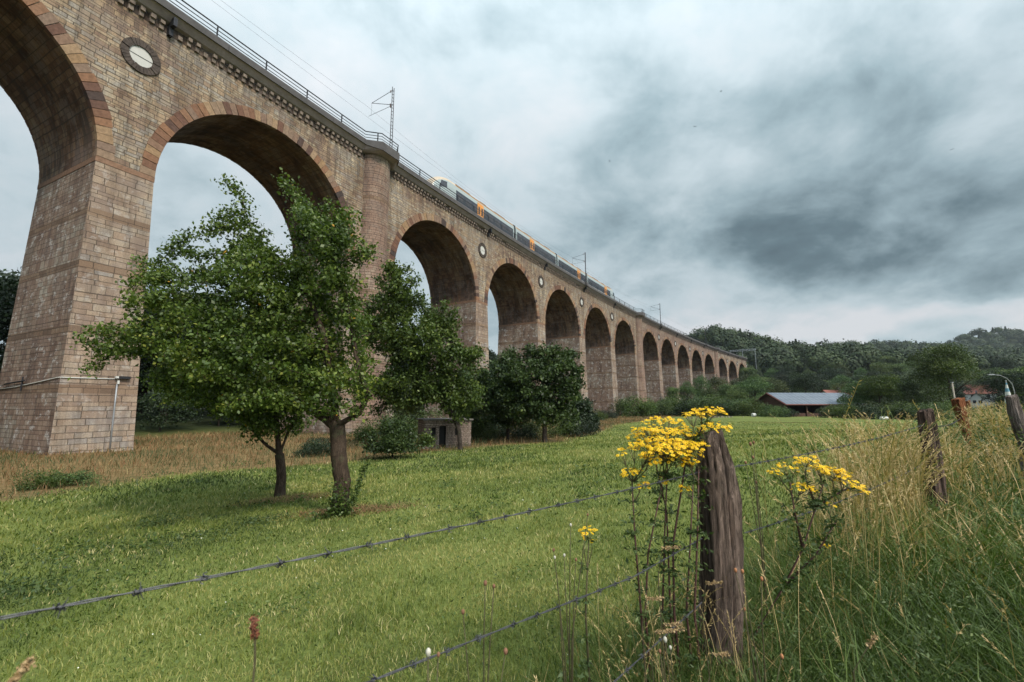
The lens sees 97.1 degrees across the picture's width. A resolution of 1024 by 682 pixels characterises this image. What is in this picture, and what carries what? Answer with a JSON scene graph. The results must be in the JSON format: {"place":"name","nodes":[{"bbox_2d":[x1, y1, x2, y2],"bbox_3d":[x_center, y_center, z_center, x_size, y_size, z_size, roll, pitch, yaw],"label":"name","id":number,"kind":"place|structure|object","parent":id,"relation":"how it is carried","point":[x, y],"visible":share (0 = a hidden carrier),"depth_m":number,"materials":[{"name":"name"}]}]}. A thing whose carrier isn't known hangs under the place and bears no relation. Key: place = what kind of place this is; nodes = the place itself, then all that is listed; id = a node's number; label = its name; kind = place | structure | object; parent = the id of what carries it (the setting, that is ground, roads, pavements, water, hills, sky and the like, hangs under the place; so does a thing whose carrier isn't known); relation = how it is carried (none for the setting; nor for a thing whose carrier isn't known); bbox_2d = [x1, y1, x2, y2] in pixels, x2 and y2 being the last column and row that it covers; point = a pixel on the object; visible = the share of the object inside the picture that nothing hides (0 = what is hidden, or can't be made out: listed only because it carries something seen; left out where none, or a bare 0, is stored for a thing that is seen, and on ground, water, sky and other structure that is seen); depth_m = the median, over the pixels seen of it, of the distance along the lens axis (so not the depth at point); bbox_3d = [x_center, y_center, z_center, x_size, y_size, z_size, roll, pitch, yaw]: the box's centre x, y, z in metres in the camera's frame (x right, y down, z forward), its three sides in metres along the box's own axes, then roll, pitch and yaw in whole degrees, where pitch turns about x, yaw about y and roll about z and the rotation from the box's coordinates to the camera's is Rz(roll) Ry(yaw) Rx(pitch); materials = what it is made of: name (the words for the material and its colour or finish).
{"place":"outdoors","nodes":[
{"label":"outdoors","id":0,"kind":"place"},
{"bbox_2d":[0,472,699,619],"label":"barbed wire","id":1,"kind":"object","parent":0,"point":[141,589],"visible":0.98,"depth_m":1.01,"materials":[{"name":"grey metal"}]},
{"bbox_2d":[0,337,1023,681],"bbox_3d":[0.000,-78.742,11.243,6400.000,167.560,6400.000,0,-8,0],"label":"ground","id":2,"kind":"structure","parent":0,"point":[192,425],"depth_m":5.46,"materials":[{"name":"green plant"}]},
{"bbox_2d":[0,269,19,371],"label":"woodland tree","id":3,"kind":"object","parent":2,"relation":"on","point":[6,286],"visible":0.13,"depth_m":41.73,"materials":[{"name":"green plant"}]},
{"bbox_2d":[0,266,21,372],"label":"woodland tree","id":4,"kind":"object","parent":2,"relation":"on","point":[6,332],"visible":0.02,"depth_m":44.21,"materials":[{"name":"green plant"}]},
{"bbox_2d":[7,654,36,681],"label":"grass ear","id":5,"kind":"object","parent":2,"relation":"on","point":[25,665],"depth_m":0.68,"materials":[{"name":"plant"}]},
{"bbox_2d":[8,467,72,492],"bbox_3d":[-15.996,4.688,15.268,1.989,0.882,1.655,-5,-10,32],"label":"bramble","id":6,"kind":"object","parent":2,"relation":"on","point":[42,479],"visible":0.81,"depth_m":15.13,"materials":[{"name":"green plant"}]},
{"bbox_2d":[0,560,146,606],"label":"weeds","id":7,"kind":"object","parent":2,"relation":"on","point":[6,590],"visible":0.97,"depth_m":5.25,"materials":[{"name":"green plant"}]},
{"bbox_2d":[47,468,103,485],"bbox_3d":[-15.172,4.813,15.891,1.593,0.770,1.525,0,-8,0],"label":"bramble","id":8,"kind":"object","parent":2,"relation":"on","point":[84,479],"visible":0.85,"depth_m":15.72,"materials":[{"name":"green plant"}]},
{"bbox_2d":[0,530,208,569],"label":"weeds","id":9,"kind":"object","parent":2,"relation":"on","point":[86,547],"visible":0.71,"depth_m":7.12,"materials":[{"name":"green plant"}]},
{"bbox_2d":[136,301,187,414],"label":"woodland tree","id":10,"kind":"object","parent":2,"relation":"on","point":[140,392],"visible":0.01,"depth_m":51.69,"materials":[{"name":"green plant"}]},
{"bbox_2d":[127,508,209,529],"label":"weeds","id":11,"kind":"object","parent":2,"relation":"on","point":[156,522],"visible":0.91,"depth_m":9.36,"materials":[{"name":"green plant"}]},
{"bbox_2d":[135,390,202,430],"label":"woodland shrub","id":12,"kind":"object","parent":2,"relation":"on","point":[160,418],"visible":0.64,"depth_m":41.64,"materials":[{"name":"green plant"}]},
{"bbox_2d":[138,311,200,422],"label":"woodland tree","id":13,"kind":"object","parent":2,"relation":"on","point":[143,365],"visible":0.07,"depth_m":47.12,"materials":[{"name":"green plant"}]},
{"bbox_2d":[50,517,309,555],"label":"weeds","id":14,"kind":"object","parent":2,"relation":"on","point":[210,535],"visible":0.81,"depth_m":7.55,"materials":[{"name":"green plant"}]},
{"bbox_2d":[68,167,388,514],"bbox_3d":[-5.790,0.030,9.624,6.118,7.644,3.580,-4,-9,23],"label":"plum tree","id":15,"kind":"object","parent":2,"relation":"on","point":[243,346],"visible":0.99,"depth_m":9.17,"materials":[{"name":"green plant"}]},
{"bbox_2d":[153,299,330,496],"bbox_3d":[-7.229,1.511,12.416,4.542,5.988,3.216,-3,-9,20],"label":"plum tree","id":16,"kind":"object","parent":2,"relation":"on","point":[255,420],"visible":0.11,"depth_m":11.99,"materials":[{"name":"green plant"}]},
{"bbox_2d":[247,614,259,681],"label":"dock spike","id":17,"kind":"object","parent":2,"relation":"on","point":[254,630],"visible":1,"depth_m":0.88,"materials":[{"name":"brown plant"}]},
{"bbox_2d":[217,511,305,529],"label":"weeds","id":18,"kind":"object","parent":2,"relation":"on","point":[261,519],"visible":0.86,"depth_m":8.73,"materials":[{"name":"green plant"}]},
{"bbox_2d":[218,492,363,507],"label":"mown grass","id":19,"kind":"structure","parent":2,"relation":"on","point":[285,497],"depth_m":11.36,"materials":[{"name":"green plant"}]},
{"bbox_2d":[286,437,329,457],"bbox_3d":[-10.901,5.998,25.479,2.583,1.223,3.355,0,-8,-3],"label":"bramble","id":20,"kind":"object","parent":2,"relation":"on","point":[312,446],"visible":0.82,"depth_m":24.94,"materials":[{"name":"green plant"}]},
{"bbox_2d":[312,454,370,518],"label":"ivy shoots","id":21,"kind":"object","parent":2,"relation":"on","point":[341,510],"visible":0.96,"depth_m":8.66,"materials":[{"name":"green plant"}]},
{"bbox_2d":[281,499,428,521],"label":"mown grass","id":22,"kind":"structure","parent":2,"relation":"on","point":[380,508],"depth_m":9.16,"materials":[{"name":"green plant"}]},
{"bbox_2d":[0,410,725,500],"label":"dry grass","id":23,"kind":"structure","parent":2,"relation":"on","point":[604,423],"depth_m":25.07,"materials":[{"name":"beige plant"}]},
{"bbox_2d":[346,417,383,441],"bbox_3d":[-10.976,6.971,35.445,3.585,2.205,4.310,-6,-10,38],"label":"bush","id":24,"kind":"object","parent":2,"relation":"on","point":[362,431],"visible":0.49,"depth_m":34.82,"materials":[{"name":"green plant"}]},
{"bbox_2d":[0,0,747,454],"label":"railway viaduct","id":25,"kind":"object","parent":2,"relation":"on","point":[110,98],"visible":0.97,"depth_m":31.66,"materials":[{"name":"stone"}]},
{"bbox_2d":[169,0,731,351],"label":"parapet railing","id":26,"kind":"object","parent":25,"relation":"on","point":[307,97],"visible":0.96,"depth_m":45.90,"materials":[{"name":"metal"}]},
{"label":"railway track","id":27,"kind":"object","parent":25,"relation":"on","visible":0},
{"bbox_2d":[427,176,613,298],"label":"passenger train","id":28,"kind":"object","parent":27,"relation":"on","point":[467,197],"visible":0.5,"depth_m":77.70,"materials":[{"name":"paint"}]},
{"bbox_2d":[355,414,430,458],"bbox_3d":[-6.027,4.889,22.460,2.950,2.532,3.254,-7,-11,41],"label":"bush","id":29,"kind":"object","parent":2,"relation":"on","point":[394,436],"visible":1,"depth_m":22.13,"materials":[{"name":"green plant"}]},
{"bbox_2d":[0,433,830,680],"bbox_3d":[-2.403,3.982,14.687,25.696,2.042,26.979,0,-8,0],"label":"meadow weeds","id":30,"kind":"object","parent":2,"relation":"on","point":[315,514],"visible":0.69,"depth_m":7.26,"materials":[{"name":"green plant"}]},
{"bbox_2d":[384,380,446,422],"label":"broadleaf tree","id":31,"kind":"object","parent":2,"relation":"on","point":[425,414],"visible":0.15,"depth_m":44.06,"materials":[{"name":"green plant"}]},
{"bbox_2d":[348,258,489,449],"bbox_3d":[-6.097,0.879,28.634,9.503,12.386,5.622,0,-8,0],"label":"orchard tree","id":32,"kind":"object","parent":2,"relation":"on","point":[405,342],"visible":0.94,"depth_m":27.85,"materials":[{"name":"green plant"}]},
{"bbox_2d":[416,428,436,446],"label":"bush","id":33,"kind":"object","parent":2,"relation":"on","point":[428,438],"visible":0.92,"depth_m":26.25,"materials":[{"name":"green plant"}]},
{"bbox_2d":[416,418,473,448],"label":"shed","id":34,"kind":"structure","parent":2,"relation":"on","point":[443,431],"depth_m":29.42,"materials":[{"name":"concrete"}]},
{"bbox_2d":[0,430,904,681],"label":"clover","id":35,"kind":"object","parent":2,"relation":"on","point":[187,645],"depth_m":4.96,"materials":[{"name":"green plant"}]},
{"bbox_2d":[471,420,493,441],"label":"bush","id":36,"kind":"object","parent":2,"relation":"on","point":[476,432],"visible":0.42,"depth_m":34.05,"materials":[{"name":"green plant"}]},
{"bbox_2d":[461,580,507,681],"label":"seed head plant","id":37,"kind":"object","parent":2,"relation":"on","point":[505,650],"visible":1,"depth_m":1.39,"materials":[{"name":"green plant"}]},
{"bbox_2d":[474,423,504,440],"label":"bush","id":38,"kind":"object","parent":2,"relation":"on","point":[496,433],"visible":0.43,"depth_m":35.06,"materials":[{"name":"green plant"}]},
{"bbox_2d":[463,348,530,441],"bbox_3d":[-1.026,4.112,33.834,6.198,7.353,4.935,0,-8,0],"label":"cherry tree","id":39,"kind":"object","parent":2,"relation":"on","point":[485,379],"visible":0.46,"depth_m":32.97,"materials":[{"name":"green plant"}]},
{"bbox_2d":[498,422,539,439],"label":"bush","id":40,"kind":"object","parent":2,"relation":"on","point":[514,432],"visible":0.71,"depth_m":35.11,"materials":[{"name":"green plant"}]},
{"bbox_2d":[518,419,552,438],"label":"bush","id":41,"kind":"object","parent":2,"relation":"on","point":[531,423],"visible":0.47,"depth_m":36.05,"materials":[{"name":"green plant"}]},
{"bbox_2d":[494,340,588,441],"bbox_3d":[2.057,3.597,31.810,6.609,7.634,5.554,0,-8,0],"label":"cherry tree","id":42,"kind":"object","parent":2,"relation":"on","point":[542,404],"visible":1,"depth_m":30.95,"materials":[{"name":"green plant"}]},
{"bbox_2d":[547,419,581,437],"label":"bush","id":43,"kind":"object","parent":2,"relation":"on","point":[559,430],"visible":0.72,"depth_m":36.65,"materials":[{"name":"green plant"}]},
{"bbox_2d":[552,513,588,681],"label":"seed head plant","id":44,"kind":"object","parent":2,"relation":"on","point":[561,674],"visible":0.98,"depth_m":1.94,"materials":[{"name":"green plant"}]},
{"bbox_2d":[557,415,602,436],"bbox_3d":[5.654,7.121,37.559,3.443,2.039,4.473,2,-8,-15],"label":"bush","id":45,"kind":"object","parent":2,"relation":"on","point":[582,425],"visible":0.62,"depth_m":36.74,"materials":[{"name":"green plant"}]},
{"bbox_2d":[570,525,597,681],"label":"ragwort plant","id":46,"kind":"object","parent":2,"relation":"on","point":[588,661],"visible":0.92,"depth_m":2.14,"materials":[{"name":"green plant"}]},
{"bbox_2d":[569,394,602,431],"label":"bush","id":47,"kind":"object","parent":2,"relation":"on","point":[584,407],"visible":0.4,"depth_m":40.94,"materials":[{"name":"green plant"}]},
{"bbox_2d":[608,393,640,415],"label":"bush","id":48,"kind":"object","parent":2,"relation":"on","point":[619,404],"visible":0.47,"depth_m":115.25,"materials":[{"name":"green plant"}]},
{"bbox_2d":[619,395,661,416],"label":"bush","id":49,"kind":"object","parent":2,"relation":"on","point":[646,407],"visible":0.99,"depth_m":109.16,"materials":[{"name":"green plant"}]},
{"bbox_2d":[642,595,663,681],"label":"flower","id":50,"kind":"object","parent":2,"relation":"on","point":[653,598],"depth_m":1.67,"materials":[{"name":"plant"}]},
{"bbox_2d":[649,397,680,415],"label":"bush","id":51,"kind":"object","parent":2,"relation":"on","point":[662,407],"visible":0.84,"depth_m":114.36,"materials":[{"name":"green plant"}]},
{"bbox_2d":[658,545,680,674],"bbox_3d":[0.657,1.293,1.837,0.103,0.886,0.020,0,-8,0],"label":"grass ear","id":52,"kind":"object","parent":2,"relation":"on","point":[671,547],"depth_m":1.88,"materials":[{"name":"plant"}]},
{"bbox_2d":[616,406,732,681],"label":"ragwort plant","id":53,"kind":"object","parent":2,"relation":"on","point":[658,449],"visible":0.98,"depth_m":2.19,"materials":[{"name":"yellow plant"}]},
{"bbox_2d":[677,380,696,400],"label":"broadleaf tree","id":54,"kind":"object","parent":2,"relation":"on","point":[689,389],"visible":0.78,"depth_m":138.48,"materials":[{"name":"green plant"}]},
{"bbox_2d":[666,394,708,415],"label":"bush","id":55,"kind":"object","parent":2,"relation":"on","point":[681,408],"visible":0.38,"depth_m":115.08,"materials":[{"name":"green plant"}]},
{"bbox_2d":[691,375,714,398],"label":"broadleaf tree","id":56,"kind":"object","parent":2,"relation":"on","point":[700,382],"visible":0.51,"depth_m":148.95,"materials":[{"name":"green plant"}]},
{"bbox_2d":[683,392,726,415],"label":"bush","id":57,"kind":"object","parent":2,"relation":"on","point":[698,401],"visible":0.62,"depth_m":111.57,"materials":[{"name":"green plant"}]},
{"bbox_2d":[705,376,728,399],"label":"broadleaf tree","id":58,"kind":"object","parent":2,"relation":"on","point":[715,382],"visible":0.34,"depth_m":163.29,"materials":[{"name":"green plant"}]},
{"bbox_2d":[698,394,739,415],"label":"bush","id":59,"kind":"object","parent":2,"relation":"on","point":[719,403],"visible":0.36,"depth_m":109.87,"materials":[{"name":"green plant"}]},
{"bbox_2d":[705,398,747,415],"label":"bush","id":60,"kind":"object","parent":2,"relation":"on","point":[724,409],"visible":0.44,"depth_m":104.96,"materials":[{"name":"green plant"}]},
{"bbox_2d":[716,383,738,400],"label":"broadleaf tree","id":61,"kind":"object","parent":2,"relation":"on","point":[725,387],"visible":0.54,"depth_m":148.35,"materials":[{"name":"green plant"}]},
{"bbox_2d":[725,386,751,405],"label":"broadleaf tree","id":62,"kind":"object","parent":2,"relation":"on","point":[735,391],"visible":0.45,"depth_m":138.76,"materials":[{"name":"green plant"}]},
{"bbox_2d":[721,395,762,415],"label":"bush","id":63,"kind":"object","parent":2,"relation":"on","point":[739,402],"visible":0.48,"depth_m":102.51,"materials":[{"name":"green plant"}]},
{"bbox_2d":[729,396,769,415],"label":"bush","id":64,"kind":"object","parent":2,"relation":"on","point":[755,408],"visible":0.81,"depth_m":98.76,"materials":[{"name":"green plant"}]},
{"bbox_2d":[739,366,759,379],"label":"broadleaf tree","id":65,"kind":"object","parent":2,"relation":"on","point":[748,371],"visible":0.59,"depth_m":258.08,"materials":[{"name":"green plant"}]},
{"bbox_2d":[733,376,774,400],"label":"broadleaf tree","id":66,"kind":"object","parent":2,"relation":"on","point":[751,386],"visible":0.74,"depth_m":144.05,"materials":[{"name":"green plant"}]},
{"bbox_2d":[734,568,783,681],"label":"seed head plant","id":67,"kind":"object","parent":2,"relation":"on","point":[744,609],"visible":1,"depth_m":1.75,"materials":[{"name":"green plant"}]},
{"bbox_2d":[744,441,778,617],"bbox_3d":[1.569,1.244,2.848,0.144,1.200,0.143,-3,-9,20],"label":"seed head plant","id":68,"kind":"object","parent":2,"relation":"on","point":[759,520],"visible":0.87,"depth_m":2.86,"materials":[{"name":"green plant"}]},
{"bbox_2d":[754,379,782,398],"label":"broadleaf tree","id":69,"kind":"object","parent":2,"relation":"on","point":[775,383],"visible":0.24,"depth_m":155.60,"materials":[{"name":"green plant"}]},
{"bbox_2d":[757,402,791,416],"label":"hedge bush","id":70,"kind":"object","parent":2,"relation":"on","point":[776,410],"visible":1,"depth_m":88.66,"materials":[{"name":"green plant"}]},
{"bbox_2d":[534,380,1023,681],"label":"straw grass","id":71,"kind":"structure","parent":2,"relation":"on","point":[900,455],"depth_m":4.36,"materials":[{"name":"plant"}]},
{"bbox_2d":[743,455,870,663],"bbox_3d":[1.571,1.214,2.413,0.751,1.184,0.196,0,-8,0],"label":"ragwort plant","id":72,"kind":"object","parent":2,"relation":"on","point":[815,504],"visible":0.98,"depth_m":2.44,"materials":[{"name":"yellow plant"}]},
{"bbox_2d":[788,371,826,392],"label":"broadleaf tree","id":73,"kind":"object","parent":2,"relation":"on","point":[802,381],"visible":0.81,"depth_m":142.28,"materials":[{"name":"green plant"}]},
{"bbox_2d":[753,393,868,416],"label":"open barn","id":74,"kind":"structure","parent":2,"relation":"on","point":[804,404],"depth_m":97.04,"materials":[{"name":"grey metal"}]},
{"bbox_2d":[817,367,844,385],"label":"broadleaf tree","id":75,"kind":"object","parent":2,"relation":"on","point":[830,374],"visible":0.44,"depth_m":235.41,"materials":[{"name":"green plant"}]},
{"bbox_2d":[820,400,873,418],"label":"hedge bush","id":76,"kind":"object","parent":2,"relation":"on","point":[838,409],"visible":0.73,"depth_m":78.66,"materials":[{"name":"green plant"}]},
{"bbox_2d":[685,323,1023,376],"bbox_3d":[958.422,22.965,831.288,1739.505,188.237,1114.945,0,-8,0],"label":"forest","id":77,"kind":"object","parent":2,"relation":"on","point":[775,353],"visible":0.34,"depth_m":320.47,"materials":[{"name":"green plant"}]},
{"bbox_2d":[837,380,882,408],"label":"broadleaf tree","id":78,"kind":"object","parent":2,"relation":"on","point":[858,399],"visible":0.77,"depth_m":90.47,"materials":[{"name":"green plant"}]},
{"bbox_2d":[840,403,894,418],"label":"hedge bush","id":79,"kind":"object","parent":2,"relation":"on","point":[868,411],"visible":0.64,"depth_m":76.19,"materials":[{"name":"green plant"}]},
{"bbox_2d":[856,373,906,407],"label":"broadleaf tree","id":80,"kind":"object","parent":2,"relation":"on","point":[879,385],"visible":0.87,"depth_m":86.41,"materials":[{"name":"green plant"}]},
{"bbox_2d":[867,361,895,374],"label":"broadleaf tree","id":81,"kind":"object","parent":2,"relation":"on","point":[878,365],"visible":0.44,"depth_m":258.54,"materials":[{"name":"green plant"}]},
{"bbox_2d":[873,401,922,418],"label":"hedge bush","id":82,"kind":"object","parent":2,"relation":"on","point":[892,408],"visible":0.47,"depth_m":75.11,"materials":[{"name":"green plant"}]},
{"bbox_2d":[882,375,928,406],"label":"broadleaf tree","id":83,"kind":"object","parent":2,"relation":"on","point":[905,387],"visible":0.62,"depth_m":87.84,"materials":[{"name":"green plant"}]},
{"bbox_2d":[891,368,943,405],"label":"broadleaf tree","id":84,"kind":"object","parent":2,"relation":"on","point":[905,374],"visible":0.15,"depth_m":95.02,"materials":[{"name":"green plant"}]},
{"bbox_2d":[903,398,955,419],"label":"hedge bush","id":85,"kind":"object","parent":2,"relation":"on","point":[915,410],"visible":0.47,"depth_m":68.70,"materials":[{"name":"green plant"}]},
{"bbox_2d":[917,408,947,513],"bbox_3d":[4.694,1.461,5.043,0.203,1.409,0.160,0,-8,0],"label":"fence post","id":86,"kind":"object","parent":2,"relation":"on","point":[924,415],"visible":0.49,"depth_m":5.03,"materials":[{"name":"brown wood"}]},
{"bbox_2d":[905,341,985,407],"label":"broadleaf tree","id":87,"kind":"object","parent":2,"relation":"on","point":[943,363],"visible":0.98,"depth_m":82.74,"materials":[{"name":"green plant"}]},
{"bbox_2d":[934,375,972,399],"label":"broadleaf tree","id":88,"kind":"object","parent":2,"relation":"on","point":[964,388],"visible":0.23,"depth_m":163.15,"materials":[{"name":"green plant"}]},
{"bbox_2d":[951,397,972,450],"bbox_3d":[9.417,1.872,9.428,0.274,1.379,0.187,0,-8,0],"label":"fence post","id":89,"kind":"object","parent":2,"relation":"on","point":[960,402],"visible":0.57,"depth_m":9.43,"materials":[{"name":"red wood"}]},
{"bbox_2d":[963,384,996,405],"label":"house","id":90,"kind":"structure","parent":2,"relation":"on","point":[970,394],"depth_m":178.10,"materials":[{"name":"white tile"}]},
{"bbox_2d":[975,370,1022,408],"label":"broadleaf tree","id":91,"kind":"object","parent":2,"relation":"on","point":[983,383],"visible":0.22,"depth_m":130.75,"materials":[{"name":"green plant"}]},
{"bbox_2d":[979,370,1023,410],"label":"broadleaf tree","id":92,"kind":"object","parent":2,"relation":"on","point":[997,382],"visible":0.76,"depth_m":74.94,"materials":[{"name":"green plant"}]},
{"bbox_2d":[987,366,1023,403],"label":"broadleaf tree","id":93,"kind":"object","parent":2,"relation":"on","point":[1018,393],"visible":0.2,"depth_m":81.01,"materials":[{"name":"green plant"}]},
{"bbox_2d":[992,357,1019,370],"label":"broadleaf tree","id":94,"kind":"object","parent":2,"relation":"on","point":[1005,365],"visible":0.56,"depth_m":265.63,"materials":[{"name":"green plant"}]},
{"bbox_2d":[1005,394,1023,476],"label":"fence post","id":95,"kind":"object","parent":2,"relation":"on","point":[1014,409],"visible":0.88,"depth_m":6.47,"materials":[{"name":"grey wood"}]},
{"bbox_2d":[0,0,1023,357],"label":"sky","id":96,"kind":"structure","parent":0,"point":[823,192],"materials":[{"name":"grey"}]},
{"bbox_2d":[429,404,1023,681],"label":"verge grass","id":97,"kind":"structure","parent":0,"point":[997,662],"depth_m":2.70,"materials":[{"name":"green plant"}]},
{"bbox_2d":[695,430,744,680],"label":"fence post","id":98,"kind":"object","parent":97,"relation":"on","point":[722,521],"visible":0.71,"depth_m":2.31,"materials":[{"name":"brown wood"}]},
{"bbox_2d":[367,538,701,681],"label":"barbed wire","id":99,"kind":"object","parent":98,"relation":"attached to","point":[446,651],"visible":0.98,"depth_m":1.33,"materials":[{"name":"grey metal"}]},
{"bbox_2d":[610,602,701,681],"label":"barbed wire","id":100,"kind":"object","parent":98,"relation":"attached to","point":[642,656],"visible":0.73,"depth_m":1.89,"materials":[{"name":"grey metal"}]},
{"bbox_2d":[734,424,923,467],"bbox_3d":[2.788,0.803,3.668,4.349,0.154,0.028,6,-10,-36],"label":"barbed wire","id":101,"kind":"object","parent":98,"relation":"attached to","point":[808,453],"visible":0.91,"depth_m":3.21,"materials":[{"name":"grey metal"}]},
{"bbox_2d":[744,462,925,532],"bbox_3d":[2.876,1.187,3.673,4.107,0.106,0.028,6,-10,-37],"label":"barbed wire","id":102,"kind":"object","parent":98,"relation":"attached to","point":[808,512],"visible":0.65,"depth_m":3.10,"materials":[{"name":"grey metal"}]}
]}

